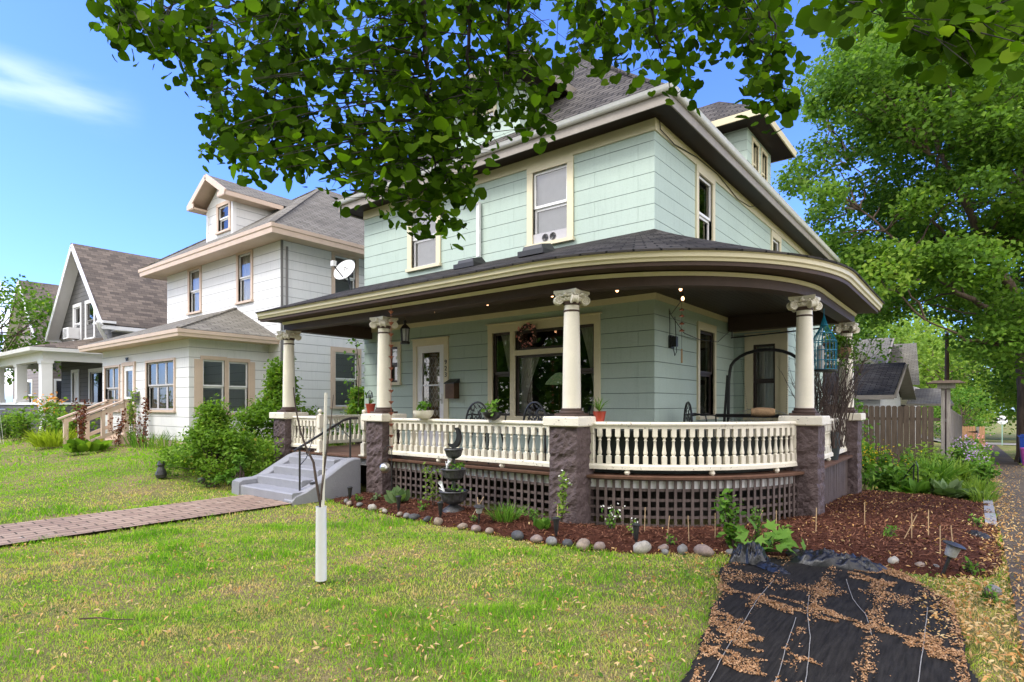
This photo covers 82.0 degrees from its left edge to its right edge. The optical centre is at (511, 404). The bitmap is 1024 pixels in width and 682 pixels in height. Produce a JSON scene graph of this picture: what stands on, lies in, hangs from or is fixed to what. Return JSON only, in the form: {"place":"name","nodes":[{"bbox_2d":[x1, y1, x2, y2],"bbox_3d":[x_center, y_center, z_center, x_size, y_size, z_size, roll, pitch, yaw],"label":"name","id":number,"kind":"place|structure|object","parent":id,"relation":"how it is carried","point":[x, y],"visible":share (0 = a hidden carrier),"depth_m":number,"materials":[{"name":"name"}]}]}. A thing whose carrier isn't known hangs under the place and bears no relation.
{"place":"outdoors","nodes":[
{"label":"outdoors","id":0,"kind":"place"},
{"bbox_2d":[18,425,92,446],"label":"golden grass","id":1,"kind":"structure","parent":0,"point":[46,439],"depth_m":15.67,"materials":[{"name":"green plant"}]},
{"bbox_2d":[120,430,173,447],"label":"tall grass","id":2,"kind":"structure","parent":0,"point":[133,442],"depth_m":14.36,"materials":[{"name":"green plant"}]},
{"bbox_2d":[331,260,354,289],"bbox_3d":[-3.684,-2.801,12.621,0.522,0.686,0.471,0,0,-37],"label":"satellite dish","id":3,"kind":"object","parent":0,"point":[344,269],"visible":0.99,"depth_m":12.70,"materials":[{"name":"metal"}]},
{"bbox_2d":[0,0,1020,412],"label":"sky","id":4,"kind":"structure","parent":0,"point":[96,151],"materials":[{"name":"blue"}]},
{"bbox_2d":[0,414,1023,681],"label":"ground","id":5,"kind":"structure","parent":0,"point":[374,574],"depth_m":4.66,"materials":[{"name":"green plant"}]},
{"bbox_2d":[0,408,44,441],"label":"border plants","id":6,"kind":"object","parent":5,"relation":"on","point":[21,424],"visible":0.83,"depth_m":18.28,"materials":[{"name":"green plant"}]},
{"bbox_2d":[0,274,60,385],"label":"young tree","id":7,"kind":"object","parent":5,"relation":"on","point":[31,306],"visible":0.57,"depth_m":24.74,"materials":[{"name":"green plant"}]},
{"bbox_2d":[2,280,60,401],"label":"brown house","id":8,"kind":"structure","parent":5,"relation":"on","point":[32,377],"depth_m":30.92,"materials":[{"name":"beige"}]},
{"bbox_2d":[23,391,68,434],"bbox_3d":[-13.855,0.351,17.604,1.135,1.522,1.078,0,0,38],"label":"orange lily","id":9,"kind":"object","parent":5,"relation":"on","point":[49,404],"visible":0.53,"depth_m":17.61,"materials":[{"name":"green plant"}]},
{"bbox_2d":[24,403,95,435],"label":"border plants","id":10,"kind":"object","parent":5,"relation":"on","point":[61,414],"visible":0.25,"depth_m":17.05,"materials":[{"name":"green plant"}]},
{"bbox_2d":[28,411,100,439],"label":"border plants","id":11,"kind":"object","parent":5,"relation":"on","point":[56,424],"visible":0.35,"depth_m":16.50,"materials":[{"name":"green plant"}]},
{"bbox_2d":[70,398,91,440],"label":"dock plant","id":12,"kind":"object","parent":5,"relation":"on","point":[81,426],"visible":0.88,"depth_m":14.81,"materials":[{"name":"brown plant"}]},
{"bbox_2d":[0,243,166,434],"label":"grey house","id":13,"kind":"structure","parent":5,"relation":"on","point":[103,294],"depth_m":22.72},
{"bbox_2d":[71,369,78,401],"bbox_3d":[-17.626,-0.310,23.827,0.960,2.220,0.110,0,0,38],"label":"door","id":14,"kind":"structure","parent":13,"relation":"in","point":[76,375],"depth_m":23.90,"materials":[{"name":"white paint"}]},
{"bbox_2d":[85,300,95,338],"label":"window","id":15,"kind":"structure","parent":13,"relation":"in","point":[87,303],"depth_m":22.96,"materials":[{"name":"white paint"}]},
{"bbox_2d":[88,368,101,401],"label":"window","id":16,"kind":"structure","parent":13,"relation":"in","point":[95,370],"depth_m":22.73,"materials":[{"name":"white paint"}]},
{"bbox_2d":[59,438,112,452],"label":"broad weed","id":17,"kind":"object","parent":5,"relation":"on","point":[76,445],"visible":1,"depth_m":13.99,"materials":[{"name":"green plant"}]},
{"bbox_2d":[57,399,130,444],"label":"wooden stairs","id":18,"kind":"structure","parent":5,"relation":"on","point":[110,409],"depth_m":15.77,"materials":[{"name":"wood"}]},
{"bbox_2d":[106,408,130,445],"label":"dock plant","id":19,"kind":"object","parent":5,"relation":"on","point":[119,428],"visible":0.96,"depth_m":15.08,"materials":[{"name":"brown plant"}]},
{"bbox_2d":[124,387,139,441],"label":"tall weed","id":20,"kind":"object","parent":5,"relation":"on","point":[130,420],"visible":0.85,"depth_m":15.25,"materials":[{"name":"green plant"}]},
{"bbox_2d":[0,495,290,544],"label":"walkway","id":21,"kind":"structure","parent":5,"relation":"on","point":[10,533],"depth_m":7.76,"materials":[{"name":"brown brick"}]},
{"bbox_2d":[150,393,283,482],"bbox_3d":[-5.737,0.636,11.437,2.862,1.729,2.153,0,0,38],"label":"bush","id":22,"kind":"object","parent":5,"relation":"on","point":[216,439],"visible":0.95,"depth_m":11.09,"materials":[{"name":"green plant"}]},
{"bbox_2d":[78,174,363,445],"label":"white house","id":23,"kind":"structure","parent":5,"relation":"on","point":[241,264],"depth_m":16.08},
{"bbox_2d":[102,365,120,411],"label":"window","id":24,"kind":"structure","parent":23,"relation":"in","point":[114,388],"depth_m":17.25,"materials":[{"name":"beige glass"}]},
{"bbox_2d":[145,358,175,412],"bbox_3d":[-8.966,-0.485,15.067,1.850,1.350,0.185,0,0,38],"label":"window","id":25,"kind":"structure","parent":23,"relation":"in","point":[162,388],"depth_m":15.16,"materials":[{"name":"clear glass"}]},
{"bbox_2d":[186,265,201,314],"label":"window","id":26,"kind":"structure","parent":23,"relation":"in","point":[197,278],"depth_m":18.50,"materials":[{"name":"white paint"}]},
{"bbox_2d":[200,355,226,414],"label":"window","id":27,"kind":"structure","parent":23,"relation":"in","point":[203,358],"depth_m":14.59,"materials":[{"name":"white paint"}]},
{"bbox_2d":[227,358,249,414],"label":"window","id":28,"kind":"structure","parent":23,"relation":"in","point":[229,360],"depth_m":15.01,"materials":[{"name":"white paint"}]},
{"bbox_2d":[234,249,253,304],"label":"window","id":29,"kind":"structure","parent":23,"relation":"in","point":[247,278],"depth_m":16.57,"materials":[{"name":"white paint"}]},
{"bbox_2d":[332,252,358,293],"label":"window","id":30,"kind":"structure","parent":23,"relation":"in","point":[338,285],"depth_m":16.79,"materials":[{"name":"white paint"}]},
{"bbox_2d":[330,346,360,408],"bbox_3d":[-4.747,-0.755,16.784,0.185,1.730,1.060,0,0,38],"label":"window","id":31,"kind":"structure","parent":23,"relation":"in","point":[334,350],"depth_m":16.57,"materials":[{"name":"white paint"}]},
{"bbox_2d":[211,454,259,485],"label":"bush","id":32,"kind":"object","parent":5,"relation":"on","point":[239,463],"visible":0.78,"depth_m":10.45,"materials":[{"name":"green plant"}]},
{"bbox_2d":[228,356,336,457],"bbox_3d":[-5.216,0.030,13.350,2.476,2.497,2.122,0,0,38],"label":"tall bush","id":33,"kind":"object","parent":5,"relation":"on","point":[257,417],"visible":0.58,"depth_m":13.07,"materials":[{"name":"green plant"}]},
{"bbox_2d":[232,417,360,505],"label":"concrete steps","id":34,"kind":"structure","parent":5,"relation":"on","point":[288,478],"depth_m":9.76,"materials":[{"name":"grey concrete"}]},
{"bbox_2d":[315,506,326,581],"bbox_3d":[-1.631,1.185,5.034,0.093,0.630,0.093,0,0,38],"label":"trunk guard","id":35,"kind":"object","parent":5,"relation":"on","point":[321,548],"visible":0.96,"depth_m":5.00,"materials":[{"name":"white plastic"}]},
{"bbox_2d":[293,387,333,506],"bbox_3d":[-1.693,0.525,5.025,0.382,1.351,0.064,0,0,8],"label":"sapling","id":36,"kind":"object","parent":35,"relation":"in","point":[319,494],"visible":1,"depth_m":5.00,"materials":[{"name":"brown plant"}]},
{"bbox_2d":[321,393,327,506],"bbox_3d":[-1.595,0.499,4.999,0.073,1.202,0.024,0,0,38],"label":"support stake","id":37,"kind":"object","parent":35,"relation":"attached to","point":[324,437],"visible":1,"depth_m":4.99,"materials":[{"name":"beige paint"}]},
{"bbox_2d":[327,385,363,445],"bbox_3d":[-3.721,0.374,14.792,2.078,1.800,1.767,0,0,-9],"label":"side bush","id":38,"kind":"object","parent":5,"relation":"on","point":[354,407],"visible":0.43,"depth_m":14.71,"materials":[{"name":"green plant"}]},
{"bbox_2d":[0,501,1002,681],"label":"lawn weeds","id":39,"kind":"object","parent":5,"relation":"on","point":[447,625],"visible":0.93,"depth_m":5.29,"materials":[{"name":"green plant"}]},
{"bbox_2d":[86,0,1023,249],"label":"linden tree","id":40,"kind":"object","parent":5,"relation":"on","point":[979,37],"visible":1,"depth_m":3.46,"materials":[{"name":"green plant"}]},
{"bbox_2d":[255,50,884,527],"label":"green house","id":41,"kind":"structure","parent":5,"relation":"on","point":[643,204],"depth_m":9.59,"materials":[{"name":"green wood"}]},
{"bbox_2d":[341,338,366,444],"bbox_3d":[-3.488,-0.197,13.235,0.674,2.794,0.643,0,0,38],"label":"climbing vine","id":42,"kind":"object","parent":41,"relation":"attached to","point":[351,387],"visible":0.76,"depth_m":13.23,"materials":[{"name":"green plant"}]},
{"bbox_2d":[390,342,401,384],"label":"window","id":43,"kind":"structure","parent":41,"relation":"in","point":[397,345],"depth_m":12.53,"materials":[{"name":"beige paint"}]},
{"bbox_2d":[413,401,433,418],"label":"potted plant","id":44,"kind":"object","parent":41,"relation":"on","point":[424,413],"visible":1,"depth_m":9.03,"materials":[{"name":"green plant"}]},
{"bbox_2d":[405,206,441,272],"bbox_3d":[-1.781,-3.445,12.081,1.010,1.350,0.185,0,0,38],"label":"window","id":45,"kind":"structure","parent":41,"relation":"in","point":[427,252],"depth_m":12.18,"materials":[{"name":"beige paint"}]},
{"bbox_2d":[417,344,443,446],"bbox_3d":[-1.651,-0.160,11.931,0.780,2.080,0.120,0,0,38],"label":"storm door","id":46,"kind":"structure","parent":41,"relation":"in","point":[421,350],"depth_m":11.95,"materials":[{"name":"white paint"}]},
{"bbox_2d":[424,352,439,418],"bbox_3d":[-1.560,-0.150,12.038,0.750,2.060,0.040,0,0,38],"label":"inner door","id":47,"kind":"structure","parent":41,"relation":"in","point":[431,360],"depth_m":12.09,"materials":[{"name":"clear glass"}]},
{"bbox_2d":[444,379,459,398],"bbox_3d":[-1.171,-0.315,11.457,0.270,0.390,0.170,0,0,38],"label":"mailbox","id":48,"kind":"object","parent":41,"relation":"attached to","point":[451,388],"visible":1,"depth_m":11.40,"materials":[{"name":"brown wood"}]},
{"bbox_2d":[453,257,485,269],"bbox_3d":[-0.714,-2.511,10.471,0.480,0.225,0.450,0,0,38],"label":"roof vent","id":49,"kind":"object","parent":41,"relation":"on","point":[466,263],"visible":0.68,"depth_m":10.32,"materials":[{"name":"black plastic"}]},
{"bbox_2d":[465,401,506,463],"bbox_3d":[-0.385,0.417,9.032,0.565,0.942,0.497,0,0,38],"label":"garden chair","id":50,"kind":"object","parent":41,"relation":"on","point":[479,414],"visible":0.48,"depth_m":8.90,"materials":[{"name":"black metal"}]},
{"bbox_2d":[481,399,501,419],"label":"potted plant","id":51,"kind":"object","parent":41,"relation":"on","point":[493,415],"visible":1,"depth_m":8.19,"materials":[{"name":"green plant"}]},
{"bbox_2d":[494,332,509,415],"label":"window","id":52,"kind":"structure","parent":41,"relation":"in","point":[505,336],"depth_m":10.91,"materials":[{"name":"beige paint"}]},
{"bbox_2d":[516,322,536,347],"bbox_3d":[0.248,-1.209,10.294,0.436,0.452,0.124,0,0,38],"label":"wreath","id":53,"kind":"object","parent":41,"relation":"attached to","point":[533,338],"visible":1,"depth_m":10.27,"materials":[{"name":"brown plant"}]},
{"bbox_2d":[517,243,554,257],"bbox_3d":[0.412,-2.377,9.073,0.480,0.225,0.450,0,0,38],"label":"roof vent","id":54,"kind":"object","parent":41,"relation":"on","point":[537,249],"visible":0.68,"depth_m":8.91,"materials":[{"name":"grey plastic"}]},
{"bbox_2d":[523,401,553,460],"bbox_3d":[0.492,0.417,8.722,0.497,0.942,0.564,0,0,-43],"label":"garden chair","id":55,"kind":"object","parent":41,"relation":"on","point":[536,414],"visible":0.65,"depth_m":8.60,"materials":[{"name":"black metal"}]},
{"bbox_2d":[517,353,562,415],"bbox_3d":[0.558,-0.335,10.331,1.090,1.090,0.146,0,0,38],"label":"window","id":56,"kind":"structure","parent":41,"relation":"in","point":[528,362],"depth_m":10.60,"materials":[{"name":"beige paint"}]},
{"bbox_2d":[517,327,563,349],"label":"window","id":57,"kind":"structure","parent":41,"relation":"in","point":[558,328],"depth_m":10.28,"materials":[{"name":"black glass"}]},
{"bbox_2d":[525,154,574,246],"bbox_3d":[0.672,-3.460,10.144,1.000,1.440,0.185,0,0,38],"label":"window","id":58,"kind":"structure","parent":41,"relation":"in","point":[552,203],"depth_m":10.19,"materials":[{"name":"beige paint"}]},
{"bbox_2d":[580,324,593,415],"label":"window","id":59,"kind":"structure","parent":41,"relation":"in","point":[587,330],"depth_m":9.79,"materials":[{"name":"beige paint"}]},
{"bbox_2d":[594,428,783,473],"bbox_3d":[2.353,0.585,7.852,2.620,0.570,0.872,0,0,-7],"label":"porch railing","id":60,"kind":"object","parent":41,"relation":"on","point":[631,442],"visible":0.52,"depth_m":7.47,"materials":[{"name":"white wood"}]},
{"bbox_2d":[695,163,715,240],"bbox_3d":[3.442,-3.420,10.598,0.185,1.560,0.960,0,0,38],"label":"window","id":61,"kind":"structure","parent":41,"relation":"in","point":[699,169],"depth_m":10.72,"materials":[{"name":"beige paint"}]},
{"bbox_2d":[696,321,718,419],"bbox_3d":[3.482,-0.600,10.649,0.185,1.720,0.950,0,0,38],"label":"window","id":62,"kind":"structure","parent":41,"relation":"in","point":[702,328],"depth_m":10.90,"materials":[{"name":"beige paint"}]},
{"bbox_2d":[715,348,795,421],"bbox_3d":[4.019,-0.022,9.566,1.350,1.808,0.255,0,0,38],"label":"swing chair","id":63,"kind":"object","parent":41,"relation":"on","point":[724,415],"visible":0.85,"depth_m":9.75,"materials":[{"name":"black metal"}]},
{"bbox_2d":[743,332,779,420],"bbox_3d":[4.935,-0.545,11.501,0.770,1.710,0.200,0,0,38],"label":"window","id":64,"kind":"structure","parent":41,"relation":"in","point":[766,377],"depth_m":11.56,"materials":[{"name":"beige paint"}]},
{"bbox_2d":[813,315,837,371],"bbox_3d":[4.714,-1.050,8.900,0.366,1.100,0.365,0,0,38],"label":"birdcage","id":65,"kind":"object","parent":41,"relation":"hanging from","point":[820,351],"visible":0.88,"depth_m":8.86,"materials":[{"name":"teal metal"}]},
{"bbox_2d":[777,326,880,459],"bbox_3d":[5.034,-0.207,9.299,1.388,2.175,2.065,0,0,14],"label":"branch arrangement","id":66,"kind":"object","parent":41,"relation":"on","point":[837,435],"visible":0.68,"depth_m":9.41,"materials":[{"name":"brown plant"}]},
{"bbox_2d":[823,335,859,374],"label":"hanging plant","id":67,"kind":"object","parent":41,"relation":"hanging from","point":[840,343],"visible":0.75,"depth_m":9.89,"materials":[{"name":"green plant"}]},
{"bbox_2d":[329,489,1004,578],"bbox_3d":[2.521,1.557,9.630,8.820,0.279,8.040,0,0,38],"label":"mulch bed","id":68,"kind":"object","parent":5,"relation":"on","point":[903,567],"visible":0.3,"depth_m":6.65,"materials":[{"name":"brown wood"}]},
{"bbox_2d":[384,485,410,503],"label":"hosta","id":69,"kind":"object","parent":68,"relation":"on","point":[389,496],"visible":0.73,"depth_m":8.75,"materials":[{"name":"green plant"}]},
{"bbox_2d":[422,462,441,504],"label":"weed stalk","id":70,"kind":"object","parent":68,"relation":"on","point":[432,493],"visible":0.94,"depth_m":8.47,"materials":[{"name":"green plant"}]},
{"bbox_2d":[439,448,468,512],"bbox_3d":[-0.797,1.034,8.058,0.408,0.872,0.408,0,0,38],"label":"tiered fountain","id":71,"kind":"object","parent":68,"relation":"on","point":[454,498],"visible":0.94,"depth_m":7.96,"materials":[{"name":"grey stone"}]},
{"bbox_2d":[482,501,528,522],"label":"grass tuft","id":72,"kind":"object","parent":68,"relation":"on","point":[508,513],"visible":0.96,"depth_m":7.29,"materials":[{"name":"green plant"}]},
{"bbox_2d":[555,470,571,523],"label":"milkweed","id":73,"kind":"object","parent":68,"relation":"on","point":[564,495],"visible":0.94,"depth_m":7.14,"materials":[{"name":"green plant"}]},
{"bbox_2d":[710,488,746,548],"bbox_3d":[2.241,1.182,6.150,0.306,0.630,0.309,0,0,-12],"label":"goldenrod","id":74,"kind":"object","parent":68,"relation":"on","point":[725,506],"visible":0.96,"depth_m":6.12,"materials":[{"name":"green plant"}]},
{"bbox_2d":[733,515,805,554],"bbox_3d":[2.524,1.320,5.828,0.535,0.398,0.710,0,0,-22],"label":"squash plant","id":75,"kind":"object","parent":68,"relation":"on","point":[783,537],"visible":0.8,"depth_m":5.81,"materials":[{"name":"green plant"}]},
{"bbox_2d":[863,463,914,491],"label":"leafy perennial","id":76,"kind":"object","parent":68,"relation":"on","point":[887,481],"visible":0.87,"depth_m":10.88,"materials":[{"name":"green plant"}]},
{"bbox_2d":[892,477,931,494],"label":"hosta","id":77,"kind":"object","parent":68,"relation":"on","point":[915,486],"visible":0.79,"depth_m":10.51,"materials":[{"name":"green plant"}]},
{"bbox_2d":[921,478,972,498],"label":"hosta","id":78,"kind":"object","parent":68,"relation":"on","point":[952,489],"visible":0.86,"depth_m":10.13,"materials":[{"name":"green plant"}]},
{"bbox_2d":[941,540,965,574],"bbox_3d":[3.843,1.378,5.192,0.173,0.355,0.176,22,10,36],"label":"path lamp","id":79,"kind":"object","parent":68,"relation":"on","point":[952,549],"visible":0.95,"depth_m":5.15,"materials":[{"name":"black plastic"}]},
{"bbox_2d":[680,556,977,681],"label":"landscape fabric","id":80,"kind":"object","parent":5,"relation":"on","point":[835,648],"visible":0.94,"depth_m":3.81,"materials":[{"name":"black fabric"}]},
{"bbox_2d":[729,540,769,564],"bbox_3d":[2.267,1.389,5.614,0.359,0.199,0.288,0,0,27],"label":"plastic sheet","id":81,"kind":"object","parent":80,"relation":"on","point":[752,553],"visible":0.94,"depth_m":5.55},
{"bbox_2d":[690,555,970,681],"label":"seed litter","id":82,"kind":"object","parent":80,"relation":"on","point":[933,649],"visible":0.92,"depth_m":3.94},
{"bbox_2d":[789,548,888,572],"bbox_3d":[3.008,1.411,5.439,0.851,0.153,0.315,0,0,38],"label":"plastic sheet","id":83,"kind":"object","parent":80,"relation":"on","point":[823,557],"visible":0.94,"depth_m":5.37,"materials":[{"name":"black plastic"}]},
{"bbox_2d":[823,306,909,365],"bbox_3d":[16.269,-3.162,32.450,9.308,10.332,10.576,0,0,38],"label":"yard tree","id":84,"kind":"object","parent":5,"relation":"on","point":[861,333],"visible":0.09,"depth_m":31.10,"materials":[{"name":"green plant"}]},
{"bbox_2d":[823,362,915,453],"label":"garage","id":85,"kind":"structure","parent":5,"relation":"on","point":[886,384],"depth_m":21.44,"materials":[{"name":"white paint"}]},
{"bbox_2d":[861,433,890,489],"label":"coneflower clump","id":86,"kind":"object","parent":5,"relation":"on","point":[867,458],"visible":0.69,"depth_m":11.52,"materials":[{"name":"green plant"}]},
{"bbox_2d":[823,334,953,446],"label":"cream house","id":87,"kind":"structure","parent":5,"relation":"on","point":[926,396],"depth_m":35.56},
{"bbox_2d":[824,388,961,465],"bbox_3d":[16.528,0.956,24.803,3.602,2.952,16.587,0,0,38],"label":"wooden fence","id":88,"kind":"object","parent":5,"relation":"on","point":[953,420],"visible":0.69,"depth_m":18.00,"materials":[{"name":"brown wood"}]},
{"bbox_2d":[771,0,1023,462],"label":"maple tree","id":89,"kind":"object","parent":5,"relation":"on","point":[905,115],"visible":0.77,"depth_m":18.72,"materials":[{"name":"green plant"}]},
{"bbox_2d":[832,297,971,379],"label":"street tree","id":90,"kind":"object","parent":5,"relation":"on","point":[921,326],"visible":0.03,"depth_m":81.70,"materials":[{"name":"green plant"}]},
{"bbox_2d":[853,313,973,412],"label":"street tree","id":91,"kind":"object","parent":5,"relation":"on","point":[911,332],"visible":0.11,"depth_m":59.27,"materials":[{"name":"green plant"}]},
{"bbox_2d":[893,462,940,486],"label":"leafy perennial","id":92,"kind":"object","parent":5,"relation":"on","point":[923,475],"visible":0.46,"depth_m":11.16,"materials":[{"name":"green plant"}]},
{"bbox_2d":[893,453,975,484],"bbox_3d":[8.498,1.318,11.909,1.429,0.755,1.266,0,0,38],"label":"daylily","id":93,"kind":"object","parent":5,"relation":"on","point":[945,474],"visible":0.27,"depth_m":11.71,"materials":[{"name":"green plant"}]},
{"bbox_2d":[945,331,949,454],"bbox_3d":[19.032,-0.260,25.745,0.222,5.920,0.222,0,0,38],"label":"utility pole","id":94,"kind":"object","parent":5,"relation":"on","point":[947,362],"visible":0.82,"depth_m":25.70,"materials":[{"name":"brown wood"}]},
{"bbox_2d":[904,323,1015,425],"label":"street tree","id":95,"kind":"object","parent":5,"relation":"on","point":[933,355],"visible":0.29,"depth_m":52.04,"materials":[{"name":"green plant"}]},
{"bbox_2d":[932,454,987,484],"bbox_3d":[9.261,1.365,12.280,1.182,0.709,1.175,0,0,3],"label":"daylily","id":96,"kind":"object","parent":5,"relation":"on","point":[963,476],"visible":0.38,"depth_m":12.14,"materials":[{"name":"green plant"}]},
{"bbox_2d":[926,384,998,442],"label":"street tree","id":97,"kind":"object","parent":5,"relation":"on","point":[972,406],"visible":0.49,"depth_m":43.12,"materials":[{"name":"green plant"}]},
{"bbox_2d":[950,434,977,466],"bbox_3d":[11.161,1.278,14.649,0.662,1.108,0.514,0,0,-33],"label":"phlox","id":98,"kind":"object","parent":5,"relation":"on","point":[963,447],"visible":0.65,"depth_m":14.57,"materials":[{"name":"purple plant"}]},
{"bbox_2d":[913,334,1016,436],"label":"street tree","id":99,"kind":"object","parent":5,"relation":"on","point":[1013,421],"visible":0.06,"depth_m":71.12,"materials":[{"name":"green plant"}]},
{"bbox_2d":[962,426,984,445],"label":"cedar gate","id":100,"kind":"structure","parent":5,"relation":"on","point":[968,430],"depth_m":39.31,"materials":[{"name":"brown wood"}]},
{"bbox_2d":[947,473,1004,494],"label":"grass tuft","id":101,"kind":"object","parent":5,"relation":"on","point":[979,485],"visible":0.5,"depth_m":10.68,"materials":[{"name":"green plant"}]},
{"bbox_2d":[933,268,1022,434],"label":"street tree","id":102,"kind":"object","parent":5,"relation":"on","point":[982,373],"visible":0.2,"depth_m":30.31,"materials":[{"name":"green plant"}]},
{"bbox_2d":[961,485,1003,501],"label":"grass tuft","id":103,"kind":"object","parent":5,"relation":"on","point":[993,496],"visible":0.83,"depth_m":9.80,"materials":[{"name":"green plant"}]},
{"bbox_2d":[949,335,1016,420],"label":"street tree","id":104,"kind":"object","parent":5,"relation":"on","point":[1012,414],"visible":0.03,"depth_m":59.81,"materials":[{"name":"green plant"}]},
{"bbox_2d":[967,457,1001,490],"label":"leafy perennial","id":105,"kind":"object","parent":5,"relation":"on","point":[984,471],"visible":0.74,"depth_m":11.51,"materials":[{"name":"green plant"}]},
{"bbox_2d":[865,439,921,481],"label":"goldenrod bank","id":106,"kind":"structure","parent":0,"point":[885,461],"depth_m":12.95,"materials":[{"name":"green plant"}]},
{"bbox_2d":[898,442,954,466],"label":"goldenrod bank","id":107,"kind":"structure","parent":0,"point":[926,450],"depth_m":14.24,"materials":[{"name":"green plant"}]},
{"bbox_2d":[984,444,1023,650],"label":"sidewalk","id":108,"kind":"structure","parent":0,"point":[1003,459],"depth_m":8.43,"materials":[{"name":"concrete"}]},
{"bbox_2d":[1,465,1023,681],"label":"fallen leaves","id":109,"kind":"object","parent":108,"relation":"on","point":[968,609],"visible":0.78,"depth_m":4.42,"materials":[{"name":"brown plant"}]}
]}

